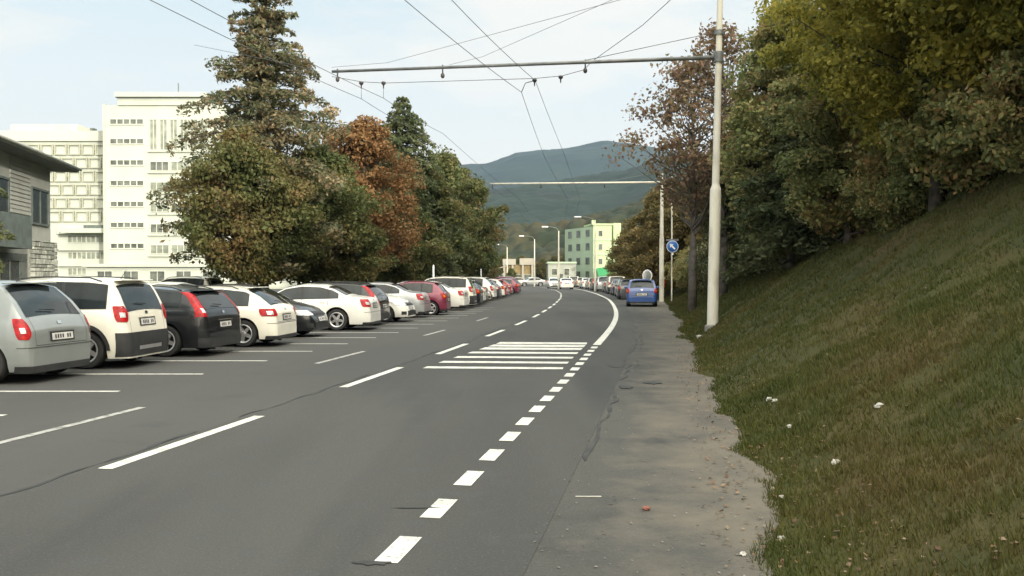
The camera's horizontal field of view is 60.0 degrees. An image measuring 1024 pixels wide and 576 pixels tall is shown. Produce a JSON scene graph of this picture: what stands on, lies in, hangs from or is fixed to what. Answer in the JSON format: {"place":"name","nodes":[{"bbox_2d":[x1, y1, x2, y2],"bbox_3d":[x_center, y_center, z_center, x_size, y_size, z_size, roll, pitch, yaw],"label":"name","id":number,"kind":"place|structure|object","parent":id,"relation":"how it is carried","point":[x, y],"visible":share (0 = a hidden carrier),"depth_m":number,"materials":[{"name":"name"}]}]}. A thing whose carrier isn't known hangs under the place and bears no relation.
{"place":"outdoors","nodes":[
{"label":"outdoors","id":0,"kind":"place"},
{"bbox_2d":[0,125,103,276],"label":"hotel wing","id":1,"kind":"structure","parent":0,"point":[76,214],"depth_m":143.72,"materials":[{"name":"paint"}]},
{"bbox_2d":[103,83,242,263],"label":"hotel","id":2,"kind":"structure","parent":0,"point":[141,130],"depth_m":139.73,"materials":[{"name":"paint"}]},
{"bbox_2d":[109,118,143,124],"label":"window","id":3,"kind":"structure","parent":2,"relation":"in","point":[112,121],"depth_m":139.62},
{"bbox_2d":[109,138,143,144],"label":"window","id":4,"kind":"structure","parent":2,"relation":"in","point":[112,141],"depth_m":139.59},
{"bbox_2d":[109,159,143,165],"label":"window","id":5,"kind":"structure","parent":2,"relation":"in","point":[112,162],"depth_m":139.72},
{"bbox_2d":[109,180,144,185],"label":"window","id":6,"kind":"structure","parent":2,"relation":"in","point":[112,182],"depth_m":139.76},
{"bbox_2d":[110,201,144,206],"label":"window","id":7,"kind":"structure","parent":2,"relation":"in","point":[112,203],"depth_m":139.79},
{"bbox_2d":[110,222,144,227],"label":"window","id":8,"kind":"structure","parent":2,"relation":"in","point":[112,224],"depth_m":139.82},
{"bbox_2d":[110,243,144,248],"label":"window","id":9,"kind":"structure","parent":2,"relation":"in","point":[112,245],"depth_m":139.89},
{"bbox_2d":[149,119,157,150],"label":"window","id":10,"kind":"structure","parent":2,"relation":"in","point":[153,134],"depth_m":139.65,"materials":[{"name":"glass"}]},
{"bbox_2d":[150,161,168,170],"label":"window","id":11,"kind":"structure","parent":2,"relation":"in","point":[154,165],"depth_m":139.72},
{"bbox_2d":[150,224,168,232],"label":"window","id":12,"kind":"structure","parent":2,"relation":"in","point":[154,228],"depth_m":139.86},
{"bbox_2d":[150,245,168,253],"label":"window","id":13,"kind":"structure","parent":2,"relation":"in","point":[154,249],"depth_m":139.89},
{"bbox_2d":[159,119,167,150],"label":"window","id":14,"kind":"structure","parent":2,"relation":"in","point":[163,123],"depth_m":139.65,"materials":[{"name":"glass"}]},
{"bbox_2d":[170,119,177,150],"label":"window","id":15,"kind":"structure","parent":2,"relation":"in","point":[173,122],"depth_m":139.62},
{"bbox_2d":[171,161,189,170],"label":"window","id":16,"kind":"structure","parent":2,"relation":"in","point":[175,165],"depth_m":139.72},
{"bbox_2d":[171,245,189,253],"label":"window","id":17,"kind":"structure","parent":2,"relation":"in","point":[174,248],"depth_m":139.89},
{"bbox_2d":[180,119,187,150],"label":"window","id":18,"kind":"structure","parent":2,"relation":"in","point":[182,121],"depth_m":139.62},
{"bbox_2d":[82,264,310,288],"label":"hotel annex","id":19,"kind":"object","parent":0,"point":[157,273],"visible":0.28,"depth_m":117.97,"materials":[{"name":"paint"}]},
{"bbox_2d":[123,271,138,279],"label":"window","id":20,"kind":"structure","parent":19,"relation":"in","point":[133,274],"depth_m":117.95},
{"bbox_2d":[149,271,164,281],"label":"window","id":21,"kind":"structure","parent":19,"relation":"in","point":[157,276],"depth_m":117.95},
{"bbox_2d":[0,285,660,575],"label":"road","id":22,"kind":"structure","parent":0,"point":[462,459],"depth_m":7.42,"materials":[{"name":"asphalt"}]},
{"bbox_2d":[0,285,558,496],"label":"parking lane","id":23,"kind":"structure","parent":22,"relation":"attached to","point":[63,422],"depth_m":13.92,"materials":[{"name":"asphalt"}]},
{"bbox_2d":[0,271,90,381],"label":"minivan","id":24,"kind":"object","parent":23,"relation":"on","point":[44,329],"visible":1,"depth_m":14.30,"materials":[{"name":"silver paint"}]},
{"bbox_2d":[15,271,168,368],"bbox_3d":[-9.030,0.559,17.143,4.261,1.815,2.053,0,1,5],"label":"off roader","id":25,"kind":"object","parent":23,"relation":"on","point":[126,318],"visible":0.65,"depth_m":16.30,"materials":[{"name":"beige paint"}]},
{"bbox_2d":[65,283,106,307],"bbox_3d":[-7.816,0.142,16.235,0.800,0.476,0.091,0,1,5],"label":"side window","id":26,"kind":"structure","parent":25,"relation":"in","point":[85,295],"depth_m":16.23,"materials":[{"name":"black glass"}]},
{"bbox_2d":[116,283,161,311],"bbox_3d":[-7.134,0.171,16.972,0.241,0.518,1.338,0,1,5],"label":"rear window","id":27,"kind":"structure","parent":25,"relation":"in","point":[131,293],"depth_m":16.91,"materials":[{"name":"grey glass"}]},
{"bbox_2d":[152,280,241,356],"bbox_3d":[-8.545,0.624,19.683,4.663,1.616,2.096,0,1,8],"label":"estate car","id":28,"kind":"object","parent":23,"relation":"on","point":[199,318],"visible":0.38,"depth_m":18.69,"materials":[{"name":"black paint"}]},
{"bbox_2d":[193,281,296,346],"bbox_3d":[-7.673,0.598,22.096,4.290,1.602,1.972,0,1,5],"label":"estate car","id":29,"kind":"object","parent":23,"relation":"on","point":[266,315],"visible":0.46,"depth_m":21.24,"materials":[{"name":"beige paint"}]},
{"bbox_2d":[192,281,328,333],"bbox_3d":[-7.313,0.552,25.216,3.980,1.609,1.933,0,1,6],"label":"hatchback","id":30,"kind":"object","parent":23,"relation":"on","point":[309,318],"visible":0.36,"depth_m":24.68,"materials":[{"name":"black metal"}]},
{"bbox_2d":[277,280,380,329],"bbox_3d":[-6.645,0.506,28.520,4.630,1.611,2.036,0,1,4],"label":"saloon car","id":31,"kind":"object","parent":23,"relation":"on","point":[342,308],"visible":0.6,"depth_m":27.64,"materials":[{"name":"white paint"}]},
{"bbox_2d":[311,281,389,319],"bbox_3d":[-6.755,0.467,31.252,4.663,1.616,2.097,0,1,6],"label":"estate car","id":32,"kind":"object","parent":23,"relation":"on","point":[365,289],"visible":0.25,"depth_m":30.55,"materials":[{"name":"grey metal"}]},
{"bbox_2d":[326,279,415,321],"bbox_3d":[-5.705,0.440,33.484,3.980,1.609,1.933,0,1,8],"label":"car","id":33,"kind":"object","parent":23,"relation":"on","point":[400,307],"visible":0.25,"depth_m":32.56,"materials":[{"name":"white paint"}]},
{"bbox_2d":[370,279,430,313],"bbox_3d":[-5.770,0.394,36.732,4.630,1.611,2.036,0,1,5],"label":"saloon car","id":34,"kind":"object","parent":23,"relation":"on","point":[420,301],"visible":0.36,"depth_m":35.84,"materials":[{"name":"white paint"}]},
{"bbox_2d":[399,279,450,314],"bbox_3d":[-4.751,0.363,39.102,3.980,1.609,1.933,0,1,4],"label":"hatchback","id":35,"kind":"object","parent":23,"relation":"on","point":[438,293],"visible":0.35,"depth_m":38.30,"materials":[{"name":"red paint"}]},
{"bbox_2d":[430,281,468,308],"bbox_3d":[-4.554,0.287,44.570,4.630,1.611,2.036,0,1,6],"label":"saloon car","id":36,"kind":"object","parent":23,"relation":"on","point":[459,298],"visible":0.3,"depth_m":43.54,"materials":[{"name":"white paint"}]},
{"bbox_2d":[425,275,476,307],"bbox_3d":[-4.059,0.147,47.407,4.261,1.815,2.053,0,1,4],"label":"off roader","id":37,"kind":"object","parent":23,"relation":"on","point":[462,282],"visible":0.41,"depth_m":46.55,"materials":[{"name":"white paint"}]},
{"bbox_2d":[450,278,465,286],"bbox_3d":[-2.830,-0.270,46.519,0.800,0.476,0.091,0,1,4],"label":"side window","id":38,"kind":"structure","parent":37,"relation":"in","point":[455,282],"depth_m":46.52,"materials":[{"name":"grey glass"}]},
{"bbox_2d":[467,281,482,306],"bbox_3d":[-3.668,0.214,50.119,3.980,1.609,1.933,0,1,6],"label":"hatchback","id":39,"kind":"object","parent":23,"relation":"on","point":[479,292],"visible":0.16,"depth_m":49.42,"materials":[{"name":"black metal"}]},
{"bbox_2d":[470,277,496,298],"bbox_3d":[-3.278,-0.024,61.398,4.303,1.778,2.015,0,1,7],"label":"minivan","id":40,"kind":"object","parent":23,"relation":"on","point":[486,282],"visible":0.29,"depth_m":60.53,"materials":[{"name":"white paint"}]},
{"bbox_2d":[520,277,546,285],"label":"saloon car","id":41,"kind":"object","parent":23,"relation":"on","point":[538,281],"visible":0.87,"depth_m":145.00,"materials":[{"name":"white paint"}]},
{"bbox_2d":[557,278,573,288],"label":"saloon car","id":42,"kind":"object","parent":22,"relation":"on","point":[566,282],"visible":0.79,"depth_m":113.11,"materials":[{"name":"white paint"}]},
{"bbox_2d":[0,0,819,167],"label":"sky","id":43,"kind":"structure","parent":0,"point":[61,61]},
{"bbox_2d":[307,140,676,204],"bbox_3d":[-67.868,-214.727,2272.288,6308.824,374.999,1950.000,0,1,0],"label":"mountain","id":44,"kind":"structure","parent":0,"point":[534,167],"depth_m":2012.79,"materials":[{"name":"plant"}]},
{"bbox_2d":[489,177,687,280],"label":"wooded slope","id":45,"kind":"structure","parent":0,"point":[546,243],"depth_m":313.17,"materials":[{"name":"green plant"}]},
{"bbox_2d":[565,220,620,277],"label":"apartment house","id":46,"kind":"structure","parent":0,"point":[579,246],"depth_m":192.42,"materials":[{"name":"paint"}]},
{"bbox_2d":[480,156,711,224],"bbox_3d":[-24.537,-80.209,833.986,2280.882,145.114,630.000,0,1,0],"label":"wooded hill","id":47,"kind":"structure","parent":0,"point":[546,203],"depth_m":743.71,"materials":[{"name":"plant"}]},
{"bbox_2d":[605,276,624,293],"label":"off roader","id":48,"kind":"object","parent":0,"point":[610,280],"visible":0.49,"depth_m":83.07,"materials":[{"name":"black plastic"}]},
{"bbox_2d":[624,279,658,305],"bbox_3d":[7.436,0.172,50.842,2.010,1.674,4.139,0,1,8],"label":"hatchback","id":49,"kind":"object","parent":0,"point":[641,291],"visible":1,"depth_m":48.90,"materials":[{"name":"blue paint"}]},
{"bbox_2d":[523,286,779,575],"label":"shoulder","id":50,"kind":"object","parent":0,"point":[658,442],"visible":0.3,"depth_m":7.17},
{"bbox_2d":[490,171,664,302],"bbox_3d":[4.135,-2.906,56.487,11.118,8.985,0.438,0,1,6],"label":"trolley pole","id":51,"kind":"object","parent":50,"relation":"on","point":[661,269],"visible":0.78,"depth_m":55.90,"materials":[{"name":"metal"}]},
{"bbox_2d":[574,216,595,290],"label":"street lamp","id":52,"kind":"object","parent":50,"relation":"on","point":[594,251],"visible":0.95,"depth_m":97.88,"materials":[{"name":"metal"}]},
{"bbox_2d":[615,279,631,298],"bbox_3d":[8.614,0.003,65.583,1.933,1.609,3.980,0,1,4],"label":"hatchback","id":53,"kind":"object","parent":50,"relation":"on","point":[621,289],"visible":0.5,"depth_m":63.82,"materials":[{"name":"black plastic"}]},
{"bbox_2d":[525,329,768,575],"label":"gravel","id":54,"kind":"structure","parent":50,"relation":"on","point":[644,497],"depth_m":6.60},
{"bbox_2d":[666,176,678,300],"bbox_3d":[9.938,-3.086,54.963,0.780,8.500,0.260,0,1,0],"label":"road sign","id":55,"kind":"object","parent":50,"relation":"on","point":[672,246],"visible":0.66,"depth_m":54.91,"materials":[{"name":"metal"}]},
{"bbox_2d":[666,205,1022,575],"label":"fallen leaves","id":56,"kind":"object","parent":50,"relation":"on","point":[834,537],"visible":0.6,"depth_m":6.99,"materials":[{"name":"plant"}]},
{"bbox_2d":[621,182,690,296],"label":"autumn tree","id":57,"kind":"object","parent":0,"point":[650,241],"visible":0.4,"depth_m":63.08,"materials":[{"name":"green plant"}]},
{"bbox_2d":[657,164,1023,575],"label":"hillside bank","id":58,"kind":"structure","parent":0,"point":[939,260],"depth_m":8.45,"materials":[{"name":"plant"}]},
{"bbox_2d":[332,0,723,331],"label":"trolley pole","id":59,"kind":"object","parent":58,"relation":"on","point":[714,250],"visible":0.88,"depth_m":23.89,"materials":[{"name":"metal"}]},
{"bbox_2d":[332,70,582,82],"bbox_3d":[-1.502,-6.143,25.439,7.472,0.415,0.160,0,1,5],"label":"span wire","id":60,"kind":"object","parent":59,"relation":"hanging from","point":[465,80],"visible":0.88,"depth_m":25.43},
{"bbox_2d":[340,0,618,66],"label":"guy cable","id":61,"kind":"object","parent":59,"relation":"attached to","point":[488,35],"visible":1,"depth_m":21.35,"materials":[{"name":"metal"}]},
{"bbox_2d":[603,226,644,278],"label":"autumn tree","id":62,"kind":"object","parent":58,"relation":"on","point":[614,254],"visible":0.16,"depth_m":91.53,"materials":[{"name":"green plant"}]},
{"bbox_2d":[616,210,669,291],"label":"autumn tree","id":63,"kind":"object","parent":58,"relation":"on","point":[626,264],"visible":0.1,"depth_m":69.57,"materials":[{"name":"green plant"}]},
{"bbox_2d":[601,60,753,311],"bbox_3d":[6.994,-4.229,37.379,5.902,10.981,6.758,-1,1,-40],"label":"sparse cherry tree","id":64,"kind":"object","parent":58,"relation":"on","point":[695,199],"visible":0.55,"depth_m":36.70,"materials":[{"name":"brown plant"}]},
{"bbox_2d":[664,244,696,290],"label":"shrub","id":65,"kind":"object","parent":58,"relation":"on","point":[684,252],"visible":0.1,"depth_m":58.39,"materials":[{"name":"green plant"}]},
{"bbox_2d":[657,169,708,251],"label":"autumn tree","id":66,"kind":"object","parent":58,"relation":"on","point":[667,212],"visible":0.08,"depth_m":61.16,"materials":[{"name":"brown plant"}]},
{"bbox_2d":[673,243,706,292],"bbox_3d":[10.538,-1.063,48.009,3.628,3.089,4.105,-1,1,-42],"label":"shrub","id":67,"kind":"object","parent":58,"relation":"on","point":[682,277],"visible":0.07,"depth_m":48.13,"materials":[{"name":"green plant"}]},
{"bbox_2d":[684,235,730,292],"bbox_3d":[9.939,-1.128,43.373,3.047,3.246,2.741,0,1,-21],"label":"shrub","id":68,"kind":"object","parent":58,"relation":"on","point":[703,252],"visible":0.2,"depth_m":43.04,"materials":[{"name":"green plant"}]},
{"bbox_2d":[650,17,777,296],"bbox_3d":[8.549,-5.060,35.218,6.198,11.530,7.096,0,1,14],"label":"sparse cherry tree","id":69,"kind":"object","parent":58,"relation":"on","point":[729,49],"visible":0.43,"depth_m":35.54,"materials":[{"name":"brown plant"}]},
{"bbox_2d":[694,64,776,283],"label":"conifer tree","id":70,"kind":"object","parent":58,"relation":"on","point":[729,225],"visible":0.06,"depth_m":35.41,"materials":[{"name":"green plant"}]},
{"bbox_2d":[727,229,766,275],"bbox_3d":[10.397,-1.740,36.126,3.513,2.643,3.104,0,1,-27],"label":"shrub","id":71,"kind":"object","parent":58,"relation":"on","point":[734,248],"visible":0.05,"depth_m":35.95,"materials":[{"name":"green plant"}]},
{"bbox_2d":[707,0,819,267],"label":"broadleaf tree","id":72,"kind":"object","parent":58,"relation":"on","point":[744,122],"visible":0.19,"depth_m":28.30,"materials":[{"name":"green plant"}]},
{"bbox_2d":[750,241,803,272],"bbox_3d":[9.707,-1.768,31.062,2.664,3.156,2.962,0,1,-9],"label":"shrub","id":73,"kind":"object","parent":58,"relation":"on","point":[775,263],"visible":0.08,"depth_m":31.11,"materials":[{"name":"green plant"}]},
{"bbox_2d":[731,9,866,265],"bbox_3d":[9.440,-4.602,26.752,5.540,8.458,5.201,1,1,44],"label":"conifer tree","id":74,"kind":"object","parent":58,"relation":"on","point":[785,240],"visible":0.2,"depth_m":26.73,"materials":[{"name":"green plant"}]},
{"bbox_2d":[757,11,908,243],"bbox_3d":[9.077,-4.325,23.575,5.070,6.606,5.116,1,1,33],"label":"broadleaf tree","id":75,"kind":"object","parent":58,"relation":"on","point":[813,121],"visible":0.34,"depth_m":23.55,"materials":[{"name":"green plant"}]},
{"bbox_2d":[781,130,908,229],"bbox_3d":[9.754,-2.902,25.134,4.102,3.087,3.626,0,1,21],"label":"shrub","id":76,"kind":"object","parent":58,"relation":"on","point":[825,191],"visible":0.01,"depth_m":24.44,"materials":[{"name":"green plant"}]},
{"bbox_2d":[809,151,907,235],"bbox_3d":[9.383,-2.548,23.503,2.855,2.431,3.231,0,1,21],"label":"shrub","id":77,"kind":"object","parent":58,"relation":"on","point":[866,222],"visible":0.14,"depth_m":23.45,"materials":[{"name":"green plant"}]},
{"bbox_2d":[751,0,1022,211],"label":"maple tree","id":78,"kind":"object","parent":58,"relation":"on","point":[836,78],"visible":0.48,"depth_m":19.35,"materials":[{"name":"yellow plant"}]},
{"bbox_2d":[837,156,952,234],"bbox_3d":[8.929,-2.243,20.801,2.430,2.069,2.750,0,1,10],"label":"shrub","id":79,"kind":"object","parent":58,"relation":"on","point":[869,205],"visible":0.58,"depth_m":20.67,"materials":[{"name":"green plant"}]},
{"bbox_2d":[814,0,1023,165],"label":"maple tree","id":80,"kind":"object","parent":58,"relation":"on","point":[876,24],"visible":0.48,"depth_m":16.69,"materials":[{"name":"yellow plant"}]},
{"bbox_2d":[844,116,1008,211],"bbox_3d":[9.963,-3.107,20.323,3.850,3.278,4.357,-1,1,-34],"label":"shrub","id":81,"kind":"object","parent":58,"relation":"on","point":[878,156],"visible":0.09,"depth_m":20.07,"materials":[{"name":"green plant"}]},
{"bbox_2d":[875,60,1023,194],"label":"shrub","id":82,"kind":"object","parent":58,"relation":"on","point":[930,125],"visible":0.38,"depth_m":17.87,"materials":[{"name":"green plant"}]},
{"bbox_2d":[934,0,1023,45],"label":"maple tree","id":83,"kind":"object","parent":58,"relation":"on","point":[1007,16],"visible":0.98,"depth_m":15.13,"materials":[{"name":"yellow plant"}]},
{"bbox_2d":[938,40,1023,172],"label":"shrub","id":84,"kind":"object","parent":58,"relation":"on","point":[1006,79],"visible":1,"depth_m":15.52,"materials":[{"name":"green plant"}]},
{"label":"verge","id":85,"kind":"structure","parent":0,"visible":0},
{"bbox_2d":[0,187,15,277],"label":"conifer tree","id":86,"kind":"object","parent":85,"relation":"on","point":[9,236],"visible":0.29,"depth_m":27.43,"materials":[{"name":"green plant"}]},
{"bbox_2d":[161,276,222,284],"bbox_3d":[-16.076,0.209,42.873,4.261,1.815,2.053,0,1,10],"label":"off roader","id":87,"kind":"object","parent":85,"relation":"on","point":[194,280],"visible":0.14,"depth_m":42.02,"materials":[{"name":"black metal"}]},
{"bbox_2d":[163,124,304,284],"bbox_3d":[-11.709,-2.800,37.955,5.712,8.475,5.227,0,1,0],"label":"broadleaf tree","id":88,"kind":"object","parent":85,"relation":"on","point":[240,159],"visible":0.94,"depth_m":37.05,"materials":[{"name":"green plant"}]},
{"bbox_2d":[146,0,359,286],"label":"conifer tree","id":89,"kind":"object","parent":85,"relation":"on","point":[264,80],"visible":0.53,"depth_m":40.64,"materials":[{"name":"green plant"}]},
{"bbox_2d":[195,146,341,288],"bbox_3d":[-11.041,-2.513,39.987,5.872,7.797,6.416,0,1,-30],"label":"broadleaf tree","id":90,"kind":"object","parent":85,"relation":"on","point":[300,239],"visible":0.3,"depth_m":39.12,"materials":[{"name":"green plant"}]},
{"bbox_2d":[273,142,393,284],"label":"broadleaf tree","id":91,"kind":"object","parent":85,"relation":"on","point":[340,165],"visible":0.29,"depth_m":43.00,"materials":[{"name":"green plant"}]},
{"bbox_2d":[311,102,361,176],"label":"sparse tree","id":92,"kind":"object","parent":85,"relation":"on","point":[332,109],"visible":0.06,"depth_m":50.25,"materials":[{"name":"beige plant"}]},
{"bbox_2d":[297,192,398,282],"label":"broadleaf tree","id":93,"kind":"object","parent":85,"relation":"on","point":[367,271],"visible":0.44,"depth_m":43.03,"materials":[{"name":"green plant"}]},
{"bbox_2d":[317,114,429,282],"bbox_3d":[-8.100,-4.138,48.633,6.518,10.857,6.428,0,1,23],"label":"autumn tree","id":94,"kind":"object","parent":85,"relation":"on","point":[365,146],"visible":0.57,"depth_m":48.30,"materials":[{"name":"orange plant"}]},
{"bbox_2d":[377,189,454,282],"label":"broadleaf tree","id":95,"kind":"object","parent":85,"relation":"on","point":[413,269],"visible":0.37,"depth_m":53.35,"materials":[{"name":"green plant"}]},
{"bbox_2d":[361,96,474,281],"bbox_3d":[-7.209,-5.710,59.903,9.962,14.476,9.911,0,1,0],"label":"conifer tree","id":96,"kind":"object","parent":85,"relation":"on","point":[407,136],"visible":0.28,"depth_m":58.79,"materials":[{"name":"green plant"}]},
{"bbox_2d":[454,166,509,273],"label":"broadleaf tree","id":97,"kind":"object","parent":85,"relation":"on","point":[505,208],"visible":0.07,"depth_m":81.67,"materials":[{"name":"green plant"}]},
{"bbox_2d":[466,235,499,276],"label":"broadleaf tree","id":98,"kind":"object","parent":85,"relation":"on","point":[487,264],"visible":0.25,"depth_m":97.01,"materials":[{"name":"green plant"}]},
{"label":"ground","id":99,"kind":"structure","parent":0,"visible":0},
{"bbox_2d":[0,134,81,280],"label":"villa","id":100,"kind":"object","parent":99,"relation":"on","point":[25,170],"visible":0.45,"depth_m":35.90,"materials":[{"name":"paint"}]},
{"bbox_2d":[0,175,9,211],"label":"window","id":101,"kind":"structure","parent":100,"relation":"in","point":[4,181],"depth_m":34.02,"materials":[{"name":"grey glass"}]},
{"bbox_2d":[0,258,20,280],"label":"window","id":102,"kind":"structure","parent":100,"relation":"in","point":[10,260],"depth_m":34.48,"materials":[{"name":"grey glass"}]},
{"bbox_2d":[30,186,49,226],"bbox_3d":[-20.244,-3.468,38.047,0.087,1.580,2.280,0,1,-12],"label":"window","id":103,"kind":"structure","parent":100,"relation":"in","point":[40,204],"depth_m":38.01,"materials":[{"name":"grey glass"}]},
{"bbox_2d":[382,165,476,278],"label":"broadleaf tree","id":104,"kind":"object","parent":99,"relation":"on","point":[457,205],"visible":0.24,"depth_m":59.06,"materials":[{"name":"green plant"}]},
{"bbox_2d":[427,144,508,275],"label":"broadleaf tree","id":105,"kind":"object","parent":99,"relation":"on","point":[455,177],"visible":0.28,"depth_m":68.69,"materials":[{"name":"green plant"}]},
{"bbox_2d":[486,255,501,278],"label":"broadleaf tree","id":106,"kind":"object","parent":99,"relation":"on","point":[494,270],"visible":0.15,"depth_m":119.25,"materials":[{"name":"green plant"}]},
{"bbox_2d":[503,258,533,278],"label":"shop","id":107,"kind":"structure","parent":99,"relation":"on","point":[523,269],"depth_m":179.58},
{"bbox_2d":[533,257,547,279],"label":"broadleaf tree","id":108,"kind":"object","parent":99,"relation":"on","point":[541,269],"visible":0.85,"depth_m":204.21,"materials":[{"name":"green plant"}]},
{"bbox_2d":[546,262,576,280],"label":"shop","id":109,"kind":"structure","parent":99,"relation":"on","point":[566,269],"depth_m":184.96},
{"bbox_3d":[0.460,-5.725,25.150,0.404,0.361,0.073,0,1,0],"label":"dropper wire","id":110,"kind":"object","parent":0,"visible":0},
{"bbox_2d":[150,0,526,220],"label":"trolley wire","id":111,"kind":"object","parent":110,"relation":"hanging from","point":[307,75],"visible":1,"depth_m":21.61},
{"bbox_2d":[191,0,533,219],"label":"trolley wire","id":112,"kind":"object","parent":110,"relation":"hanging from","point":[331,73],"visible":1,"depth_m":21.49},
{"bbox_2d":[405,0,567,217],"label":"trolley wire","id":113,"kind":"object","parent":110,"relation":"hanging from","point":[491,70],"visible":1,"depth_m":22.04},
{"bbox_3d":[0.640,-5.839,25.173,0.140,0.210,0.133,0,1,0],"label":"insulator","id":114,"kind":"object","parent":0,"visible":0},
{"bbox_2d":[452,0,579,222],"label":"trolley wire","id":115,"kind":"object","parent":114,"relation":"hanging from","point":[524,71],"visible":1,"depth_m":23.14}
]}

